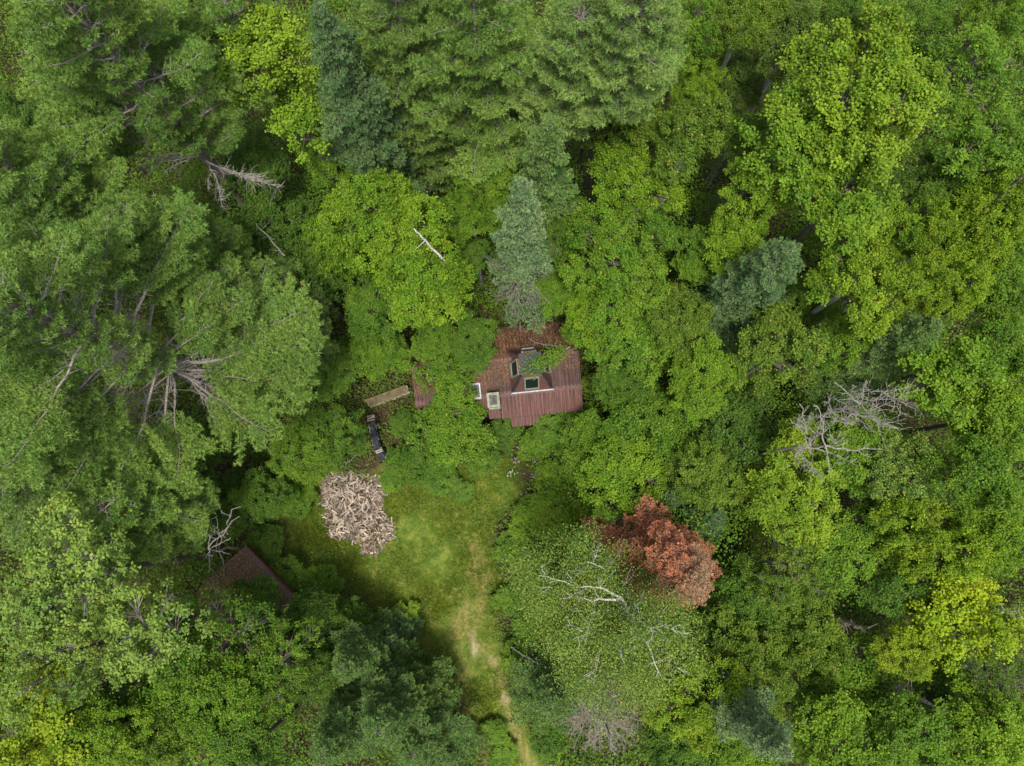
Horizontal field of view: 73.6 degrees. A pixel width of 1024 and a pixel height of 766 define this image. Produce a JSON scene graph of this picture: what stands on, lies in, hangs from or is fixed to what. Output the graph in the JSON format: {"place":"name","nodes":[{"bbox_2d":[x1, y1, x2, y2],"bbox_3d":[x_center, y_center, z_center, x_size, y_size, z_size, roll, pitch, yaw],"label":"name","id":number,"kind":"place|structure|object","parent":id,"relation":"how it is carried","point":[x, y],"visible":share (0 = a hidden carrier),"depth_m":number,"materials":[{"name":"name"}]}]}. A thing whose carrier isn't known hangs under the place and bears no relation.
{"place":"outdoors","nodes":[
{"label":"outdoors","id":0,"kind":"place"},
{"bbox_2d":[0,0,1023,765],"bbox_3d":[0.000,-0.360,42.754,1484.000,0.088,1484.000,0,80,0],"label":"ground","id":1,"kind":"structure","parent":0,"point":[454,620],"depth_m":41.17,"materials":[{"name":"green plant"}]},
{"bbox_2d":[0,386,128,558],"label":"pine tree","id":2,"kind":"object","parent":1,"relation":"on","point":[24,512],"visible":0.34,"depth_m":28.31,"materials":[{"name":"green plant"}]},
{"bbox_2d":[0,114,131,302],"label":"pine tree","id":3,"kind":"object","parent":1,"relation":"on","point":[33,180],"visible":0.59,"depth_m":26.55,"materials":[{"name":"green plant"}]},
{"bbox_2d":[0,654,183,765],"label":"maple tree","id":4,"kind":"object","parent":1,"relation":"on","point":[39,730],"visible":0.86,"depth_m":26.29,"materials":[{"name":"green plant"}]},
{"bbox_2d":[0,613,190,728],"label":"oak tree","id":5,"kind":"object","parent":1,"relation":"on","point":[75,653],"visible":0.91,"depth_m":26.36,"materials":[{"name":"green plant"}]},
{"bbox_2d":[0,491,218,662],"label":"oak tree","id":6,"kind":"object","parent":1,"relation":"on","point":[33,604],"visible":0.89,"depth_m":26.98,"materials":[{"name":"green plant"}]},
{"bbox_2d":[43,668,219,765],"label":"maple tree","id":7,"kind":"object","parent":1,"relation":"on","point":[98,740],"visible":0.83,"depth_m":27.21,"materials":[{"name":"green plant"}]},
{"bbox_2d":[4,0,283,231],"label":"pine tree","id":8,"kind":"object","parent":1,"relation":"on","point":[73,69],"visible":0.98,"depth_m":27.86,"materials":[{"name":"green plant"}]},
{"bbox_2d":[68,445,225,575],"bbox_3d":[-16.622,6.297,34.293,6.007,14.281,6.244,0,80,0],"label":"pine tree","id":9,"kind":"object","parent":1,"relation":"on","point":[196,504],"visible":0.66,"depth_m":30.40,"materials":[{"name":"green plant"}]},
{"bbox_2d":[88,575,225,684],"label":"oak tree","id":10,"kind":"object","parent":1,"relation":"on","point":[118,621],"visible":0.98,"depth_m":27.66,"materials":[{"name":"green plant"}]},
{"bbox_2d":[0,181,329,533],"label":"pine tree","id":11,"kind":"object","parent":1,"relation":"on","point":[64,407],"visible":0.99,"depth_m":27.89,"materials":[{"name":"green plant"}]},
{"bbox_2d":[92,186,268,344],"bbox_3d":[-15.136,-4.797,34.795,5.933,17.251,6.663,25,81,4],"label":"pine tree","id":12,"kind":"object","parent":1,"relation":"on","point":[210,247],"visible":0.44,"depth_m":29.60,"materials":[{"name":"green plant"}]},
{"bbox_2d":[121,618,241,730],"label":"broadleaf tree","id":13,"kind":"object","parent":1,"relation":"on","point":[160,689],"visible":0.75,"depth_m":28.86,"materials":[{"name":"green plant"}]},
{"bbox_2d":[164,651,276,763],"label":"birch tree","id":14,"kind":"object","parent":1,"relation":"on","point":[203,725],"visible":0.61,"depth_m":29.43,"materials":[{"name":"green plant"}]},
{"bbox_2d":[168,586,280,704],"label":"birch tree","id":15,"kind":"object","parent":1,"relation":"on","point":[231,634],"visible":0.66,"depth_m":30.85,"materials":[{"name":"green plant"}]},
{"bbox_2d":[161,240,339,406],"bbox_3d":[-12.675,-2.307,36.400,7.815,13.213,8.073,-44,83,-7],"label":"pine tree","id":16,"kind":"object","parent":1,"relation":"on","point":[251,284],"visible":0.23,"depth_m":32.41,"materials":[{"name":"green plant"}]},
{"bbox_2d":[216,129,293,208],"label":"broadleaf tree","id":17,"kind":"object","parent":1,"relation":"on","point":[240,157],"visible":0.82,"depth_m":36.13,"materials":[{"name":"green plant"}]},
{"bbox_2d":[181,0,333,182],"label":"pine tree","id":18,"kind":"object","parent":1,"relation":"on","point":[223,11],"visible":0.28,"depth_m":29.55,"materials":[{"name":"green plant"}]},
{"bbox_2d":[204,693,313,765],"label":"broadleaf tree","id":19,"kind":"object","parent":1,"relation":"on","point":[238,754],"visible":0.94,"depth_m":29.31,"materials":[{"name":"green plant"}]},
{"bbox_2d":[226,465,299,523],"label":"broadleaf tree","id":20,"kind":"object","parent":1,"relation":"on","point":[271,504],"visible":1,"depth_m":37.02,"materials":[{"name":"green plant"}]},
{"bbox_2d":[215,605,329,722],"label":"birch tree","id":21,"kind":"object","parent":1,"relation":"on","point":[289,669],"visible":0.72,"depth_m":30.83,"materials":[{"name":"green plant"}]},
{"bbox_2d":[224,176,321,260],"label":"broadleaf tree","id":22,"kind":"object","parent":1,"relation":"on","point":[290,229],"visible":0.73,"depth_m":35.66,"materials":[{"name":"green plant"}]},
{"bbox_2d":[211,1,337,168],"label":"maple tree","id":23,"kind":"object","parent":1,"relation":"on","point":[266,34],"visible":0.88,"depth_m":29.32,"materials":[{"name":"green plant"}]},
{"bbox_2d":[265,418,335,487],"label":"ash tree","id":24,"kind":"object","parent":1,"relation":"on","point":[310,456],"visible":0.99,"depth_m":36.61,"materials":[{"name":"green plant"}]},
{"bbox_2d":[262,74,343,191],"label":"maple tree","id":25,"kind":"object","parent":1,"relation":"on","point":[293,120],"visible":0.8,"depth_m":30.89,"materials":[{"name":"green plant"}]},
{"bbox_2d":[265,582,347,675],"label":"broadleaf tree","id":26,"kind":"object","parent":1,"relation":"on","point":[326,610],"visible":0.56,"depth_m":35.09,"materials":[{"name":"green plant"}]},
{"bbox_2d":[308,654,402,765],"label":"spruce tree","id":27,"kind":"object","parent":1,"relation":"on","point":[337,738],"visible":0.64,"depth_m":31.64,"materials":[{"name":"green plant"}]},
{"bbox_2d":[318,470,395,557],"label":"firewood","id":28,"kind":"object","parent":1,"relation":"on","point":[353,533],"visible":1,"depth_m":40.97,"materials":[{"name":"brown wood"}]},
{"bbox_2d":[326,601,411,687],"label":"spruce tree","id":29,"kind":"object","parent":1,"relation":"on","point":[348,660],"visible":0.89,"depth_m":34.54,"materials":[{"name":"green plant"}]},
{"bbox_2d":[340,272,400,340],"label":"broadleaf tree","id":30,"kind":"object","parent":1,"relation":"on","point":[364,316],"visible":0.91,"depth_m":35.04,"materials":[{"name":"green plant"}]},
{"bbox_2d":[306,0,445,243],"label":"spruce tree","id":31,"kind":"object","parent":1,"relation":"on","point":[358,108],"visible":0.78,"depth_m":30.31,"materials":[{"name":"green plant"}]},
{"bbox_2d":[310,165,453,279],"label":"birch tree","id":32,"kind":"object","parent":1,"relation":"on","point":[390,213],"visible":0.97,"depth_m":31.11,"materials":[{"name":"green plant"}]},
{"bbox_2d":[343,637,455,753],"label":"spruce tree","id":33,"kind":"object","parent":1,"relation":"on","point":[384,723],"visible":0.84,"depth_m":33.15,"materials":[{"name":"green plant"}]},
{"bbox_2d":[344,0,473,194],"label":"pine tree","id":34,"kind":"object","parent":1,"relation":"on","point":[382,20],"visible":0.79,"depth_m":29.12,"materials":[{"name":"green plant"}]},
{"bbox_2d":[272,452,546,765],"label":"grass","id":35,"kind":"structure","parent":1,"relation":"on","point":[430,592],"depth_m":40.74,"materials":[{"name":"green plant"}]},
{"bbox_2d":[366,211,476,332],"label":"birch tree","id":36,"kind":"object","parent":1,"relation":"on","point":[427,290],"visible":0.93,"depth_m":31.49,"materials":[{"name":"green plant"}]},
{"bbox_2d":[384,70,475,208],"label":"pine tree","id":37,"kind":"object","parent":1,"relation":"on","point":[428,147],"visible":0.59,"depth_m":35.33,"materials":[{"name":"green plant"}]},
{"bbox_2d":[380,687,480,765],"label":"spruce tree","id":38,"kind":"object","parent":1,"relation":"on","point":[415,749],"visible":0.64,"depth_m":34.69,"materials":[{"name":"green plant"}]},
{"bbox_2d":[404,384,498,472],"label":"broadleaf tree","id":39,"kind":"object","parent":1,"relation":"on","point":[452,432],"visible":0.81,"depth_m":38.00,"materials":[{"name":"green plant"}]},
{"bbox_2d":[436,187,507,287],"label":"birch tree","id":40,"kind":"object","parent":1,"relation":"on","point":[466,221],"visible":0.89,"depth_m":32.66,"materials":[{"name":"green plant"}]},
{"bbox_2d":[393,0,552,198],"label":"pine tree","id":41,"kind":"object","parent":1,"relation":"on","point":[492,41],"visible":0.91,"depth_m":29.30,"materials":[{"name":"green plant"}]},
{"bbox_2d":[411,320,582,426],"bbox_3d":[-0.890,-0.309,40.198,9.660,5.010,5.850,-6,80,-1],"label":"cabin","id":42,"kind":"object","parent":1,"relation":"on","point":[559,382],"visible":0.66,"depth_m":39.45,"materials":[{"name":"wood"},{"name":"glass"},{"name":"roof shingles"}]},
{"bbox_2d":[0,0,1023,765],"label":"thicket foliage","id":43,"kind":"object","parent":1,"relation":"on","point":[702,218],"visible":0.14,"depth_m":38.02,"materials":[{"name":"green plant"}]},
{"bbox_2d":[0,0,1023,765],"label":"undergrowth","id":44,"kind":"object","parent":1,"relation":"on","point":[384,382],"visible":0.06,"depth_m":41.99,"materials":[{"name":"green plant"}]},
{"bbox_2d":[0,0,1023,765],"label":"sapling foliage","id":45,"kind":"object","parent":1,"relation":"on","point":[186,166],"visible":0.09,"depth_m":37.97,"materials":[{"name":"green plant"}]},
{"bbox_2d":[483,176,553,335],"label":"spruce tree","id":46,"kind":"object","parent":1,"relation":"on","point":[521,231],"visible":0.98,"depth_m":30.75,"materials":[{"name":"green plant"}]},
{"bbox_2d":[488,112,579,284],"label":"spruce tree","id":47,"kind":"object","parent":1,"relation":"on","point":[543,169],"visible":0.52,"depth_m":31.34,"materials":[{"name":"green plant"}]},
{"bbox_2d":[500,636,606,736],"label":"spruce tree","id":48,"kind":"object","parent":1,"relation":"on","point":[539,698],"visible":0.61,"depth_m":35.62,"materials":[{"name":"green plant"}]},
{"bbox_2d":[506,0,624,179],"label":"pine tree","id":49,"kind":"object","parent":1,"relation":"on","point":[545,101],"visible":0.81,"depth_m":28.65,"materials":[{"name":"green plant"}]},
{"bbox_2d":[497,514,726,738],"bbox_3d":[3.926,11.140,32.640,9.088,15.810,9.667,0,80,0],"label":"birch tree","id":50,"kind":"object","parent":1,"relation":"on","point":[631,647],"visible":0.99,"depth_m":27.85,"materials":[{"name":"green plant"}]},
{"bbox_2d":[554,189,678,348],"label":"birch tree","id":51,"kind":"object","parent":1,"relation":"on","point":[649,237],"visible":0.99,"depth_m":32.24,"materials":[{"name":"green plant"}]},
{"bbox_2d":[573,432,676,524],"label":"broadleaf tree","id":52,"kind":"object","parent":1,"relation":"on","point":[622,463],"visible":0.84,"depth_m":35.20,"materials":[{"name":"green plant"}]},
{"bbox_2d":[561,0,691,214],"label":"pine tree","id":53,"kind":"object","parent":1,"relation":"on","point":[645,60],"visible":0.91,"depth_m":27.26,"materials":[{"name":"green plant"}]},
{"bbox_2d":[582,138,688,237],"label":"birch tree","id":54,"kind":"object","parent":1,"relation":"on","point":[636,165],"visible":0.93,"depth_m":33.09,"materials":[{"name":"green plant"}]},
{"bbox_2d":[582,287,697,387],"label":"broadleaf tree","id":55,"kind":"object","parent":1,"relation":"on","point":[643,346],"visible":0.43,"depth_m":34.10,"materials":[{"name":"green plant"}]},
{"bbox_2d":[581,493,722,617],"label":"dead conifer","id":56,"kind":"object","parent":1,"relation":"on","point":[653,528],"visible":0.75,"depth_m":32.27,"materials":[{"name":"brown plant"}]},
{"bbox_2d":[597,381,710,472],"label":"broadleaf tree","id":57,"kind":"object","parent":1,"relation":"on","point":[658,400],"visible":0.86,"depth_m":34.66,"materials":[{"name":"green plant"}]},
{"bbox_2d":[641,280,715,366],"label":"birch tree","id":58,"kind":"object","parent":1,"relation":"on","point":[674,320],"visible":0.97,"depth_m":32.96,"materials":[{"name":"green plant"}]},
{"bbox_2d":[646,0,731,153],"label":"maple tree","id":59,"kind":"object","parent":1,"relation":"on","point":[707,29],"visible":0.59,"depth_m":31.03,"materials":[{"name":"green plant"}]},
{"bbox_2d":[648,90,738,208],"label":"birch tree","id":60,"kind":"object","parent":1,"relation":"on","point":[694,133],"visible":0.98,"depth_m":31.50,"materials":[{"name":"green plant"}]},
{"bbox_2d":[641,654,757,761],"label":"birch tree","id":61,"kind":"object","parent":1,"relation":"on","point":[695,722],"visible":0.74,"depth_m":29.68,"materials":[{"name":"green plant"}]},
{"bbox_2d":[659,329,749,426],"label":"broadleaf tree","id":62,"kind":"object","parent":1,"relation":"on","point":[702,384],"visible":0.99,"depth_m":32.26,"materials":[{"name":"green plant"}]},
{"bbox_2d":[663,428,775,515],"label":"birch tree","id":63,"kind":"object","parent":1,"relation":"on","point":[718,469],"visible":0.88,"depth_m":32.99,"materials":[{"name":"green plant"}]},
{"bbox_2d":[654,642,794,761],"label":"spruce tree","id":64,"kind":"object","parent":1,"relation":"on","point":[761,730],"visible":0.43,"depth_m":27.27,"materials":[{"name":"green plant"}]},
{"bbox_2d":[680,203,769,301],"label":"broadleaf tree","id":65,"kind":"object","parent":1,"relation":"on","point":[721,245],"visible":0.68,"depth_m":32.69,"materials":[{"name":"green plant"}]},
{"bbox_2d":[672,0,791,172],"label":"birch tree","id":66,"kind":"object","parent":1,"relation":"on","point":[744,13],"visible":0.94,"depth_m":30.11,"materials":[{"name":"green plant"}]},
{"bbox_2d":[677,600,787,699],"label":"birch tree","id":67,"kind":"object","parent":1,"relation":"on","point":[749,650],"visible":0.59,"depth_m":31.64,"materials":[{"name":"green plant"}]},
{"bbox_2d":[688,380,777,473],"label":"broadleaf tree","id":68,"kind":"object","parent":1,"relation":"on","point":[747,414],"visible":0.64,"depth_m":33.64,"materials":[{"name":"green plant"}]},
{"bbox_2d":[680,236,805,399],"bbox_3d":[11.527,-3.669,35.176,6.725,16.101,7.068,-19,80,-3],"label":"spruce tree","id":69,"kind":"object","parent":1,"relation":"on","point":[759,280],"visible":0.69,"depth_m":31.62,"materials":[{"name":"green plant"}]},
{"bbox_2d":[696,550,790,643],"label":"broadleaf tree","id":70,"kind":"object","parent":1,"relation":"on","point":[726,582],"visible":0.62,"depth_m":33.15,"materials":[{"name":"green plant"}]},
{"bbox_2d":[700,151,798,257],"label":"maple tree","id":71,"kind":"object","parent":1,"relation":"on","point":[746,180],"visible":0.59,"depth_m":31.51,"materials":[{"name":"green plant"}]},
{"bbox_2d":[704,0,838,188],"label":"birch tree","id":72,"kind":"object","parent":1,"relation":"on","point":[794,19],"visible":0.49,"depth_m":30.52,"materials":[{"name":"green plant"}]},
{"bbox_2d":[716,299,833,399],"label":"birch tree","id":73,"kind":"object","parent":1,"relation":"on","point":[765,325],"visible":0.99,"depth_m":31.22,"materials":[{"name":"green plant"}]},
{"bbox_2d":[734,522,838,621],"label":"birch tree","id":74,"kind":"object","parent":1,"relation":"on","point":[793,569],"visible":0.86,"depth_m":31.80,"materials":[{"name":"green plant"}]},
{"bbox_2d":[733,412,851,558],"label":"ash tree","id":75,"kind":"object","parent":1,"relation":"on","point":[786,485],"visible":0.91,"depth_m":31.68,"materials":[{"name":"green plant"}]},
{"bbox_2d":[724,78,863,237],"bbox_3d":[12.137,-8.979,35.872,5.038,16.623,5.268,0,80,0],"label":"maple tree","id":76,"kind":"object","parent":1,"relation":"on","point":[779,146],"visible":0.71,"depth_m":28.81,"materials":[{"name":"green plant"}]},
{"bbox_2d":[760,575,859,691],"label":"birch tree","id":77,"kind":"object","parent":1,"relation":"on","point":[808,642],"visible":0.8,"depth_m":32.13,"materials":[{"name":"green plant"}]},
{"bbox_2d":[785,498,892,596],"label":"broadleaf tree","id":78,"kind":"object","parent":1,"relation":"on","point":[855,543],"visible":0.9,"depth_m":32.04,"materials":[{"name":"green plant"}]},
{"bbox_2d":[758,234,927,345],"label":"birch tree","id":79,"kind":"object","parent":1,"relation":"on","point":[865,282],"visible":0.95,"depth_m":29.48,"materials":[{"name":"green plant"}]},
{"bbox_2d":[790,403,899,500],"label":"broadleaf tree","id":80,"kind":"object","parent":1,"relation":"on","point":[857,473],"visible":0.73,"depth_m":31.87,"materials":[{"name":"green plant"}]},
{"bbox_2d":[790,144,902,254],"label":"maple tree","id":81,"kind":"object","parent":1,"relation":"on","point":[867,207],"visible":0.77,"depth_m":28.91,"materials":[{"name":"green plant"}]},
{"bbox_2d":[791,626,905,735],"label":"broadleaf tree","id":82,"kind":"object","parent":1,"relation":"on","point":[861,679],"visible":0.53,"depth_m":32.03,"materials":[{"name":"green plant"}]},
{"bbox_2d":[781,684,918,765],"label":"broadleaf tree","id":83,"kind":"object","parent":1,"relation":"on","point":[838,715],"visible":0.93,"depth_m":29.56,"materials":[{"name":"green plant"}]},
{"bbox_2d":[754,0,955,218],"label":"maple tree","id":84,"kind":"object","parent":1,"relation":"on","point":[898,92],"visible":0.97,"depth_m":27.38,"materials":[{"name":"green plant"}]},
{"bbox_2d":[788,312,944,410],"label":"spruce tree","id":85,"kind":"object","parent":1,"relation":"on","point":[878,361],"visible":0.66,"depth_m":32.69,"materials":[{"name":"green plant"}]},
{"bbox_2d":[817,615,943,682],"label":"maple tree","id":86,"kind":"object","parent":1,"relation":"on","point":[912,662],"visible":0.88,"depth_m":30.84,"materials":[{"name":"green plant"}]},
{"bbox_2d":[824,428,952,534],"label":"birch tree","id":87,"kind":"object","parent":1,"relation":"on","point":[914,486],"visible":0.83,"depth_m":30.94,"materials":[{"name":"green plant"}]},
{"bbox_2d":[834,550,950,625],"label":"broadleaf tree","id":88,"kind":"object","parent":1,"relation":"on","point":[895,606],"visible":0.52,"depth_m":31.66,"materials":[{"name":"green plant"}]},
{"bbox_2d":[808,136,981,272],"bbox_3d":[19.094,-8.052,36.496,3.781,15.065,3.942,0,80,0],"label":"ash tree","id":89,"kind":"object","parent":1,"relation":"on","point":[941,188],"visible":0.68,"depth_m":30.29,"materials":[{"name":"green plant"}]},
{"bbox_2d":[859,688,967,765],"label":"broadleaf tree","id":90,"kind":"object","parent":1,"relation":"on","point":[941,747],"visible":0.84,"depth_m":29.36,"materials":[{"name":"green plant"}]},
{"bbox_2d":[805,20,1023,227],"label":"ash tree","id":91,"kind":"object","parent":1,"relation":"on","point":[989,52],"visible":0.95,"depth_m":28.02,"materials":[{"name":"green plant"}]},
{"bbox_2d":[823,330,1008,433],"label":"maple tree","id":92,"kind":"object","parent":1,"relation":"on","point":[939,392],"visible":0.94,"depth_m":29.55,"materials":[{"name":"green plant"}]},
{"bbox_2d":[819,198,1014,322],"bbox_3d":[19.530,-5.246,35.963,4.316,15.109,3.596,0,80,0],"label":"birch tree","id":93,"kind":"object","parent":1,"relation":"on","point":[959,233],"visible":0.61,"depth_m":29.34,"materials":[{"name":"green plant"}]},
{"bbox_2d":[835,494,999,587],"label":"birch tree","id":94,"kind":"object","parent":1,"relation":"on","point":[927,542],"visible":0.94,"depth_m":30.20,"materials":[{"name":"green plant"}]},
{"bbox_2d":[830,81,1023,261],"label":"ash tree","id":95,"kind":"object","parent":1,"relation":"on","point":[967,137],"visible":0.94,"depth_m":28.52,"materials":[{"name":"green plant"}]},
{"bbox_2d":[840,152,1023,305],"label":"birch tree","id":96,"kind":"object","parent":1,"relation":"on","point":[990,211],"visible":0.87,"depth_m":28.66,"materials":[{"name":"green plant"}]},
{"bbox_2d":[872,251,997,321],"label":"birch tree","id":97,"kind":"object","parent":1,"relation":"on","point":[955,280],"visible":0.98,"depth_m":28.97,"materials":[{"name":"green plant"}]},
{"bbox_2d":[850,427,1023,527],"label":"broadleaf tree","id":98,"kind":"object","parent":1,"relation":"on","point":[998,483],"visible":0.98,"depth_m":29.46,"materials":[{"name":"green plant"}]},
{"bbox_2d":[851,559,1023,676],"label":"maple tree","id":99,"kind":"object","parent":1,"relation":"on","point":[966,602],"visible":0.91,"depth_m":30.04,"materials":[{"name":"green plant"}]},
{"bbox_2d":[858,302,1023,395],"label":"broadleaf tree","id":100,"kind":"object","parent":1,"relation":"on","point":[1009,339],"visible":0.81,"depth_m":29.36,"materials":[{"name":"green plant"}]},
{"bbox_2d":[868,370,1023,458],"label":"broadleaf tree","id":101,"kind":"object","parent":1,"relation":"on","point":[1011,421],"visible":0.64,"depth_m":29.87,"materials":[{"name":"green plant"}]},
{"bbox_2d":[879,671,1023,765],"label":"broadleaf tree","id":102,"kind":"object","parent":1,"relation":"on","point":[998,748],"visible":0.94,"depth_m":28.90,"materials":[{"name":"green plant"}]},
{"bbox_2d":[942,496,1023,577],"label":"broadleaf tree","id":103,"kind":"object","parent":1,"relation":"on","point":[1008,546],"visible":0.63,"depth_m":29.89,"materials":[{"name":"green plant"}]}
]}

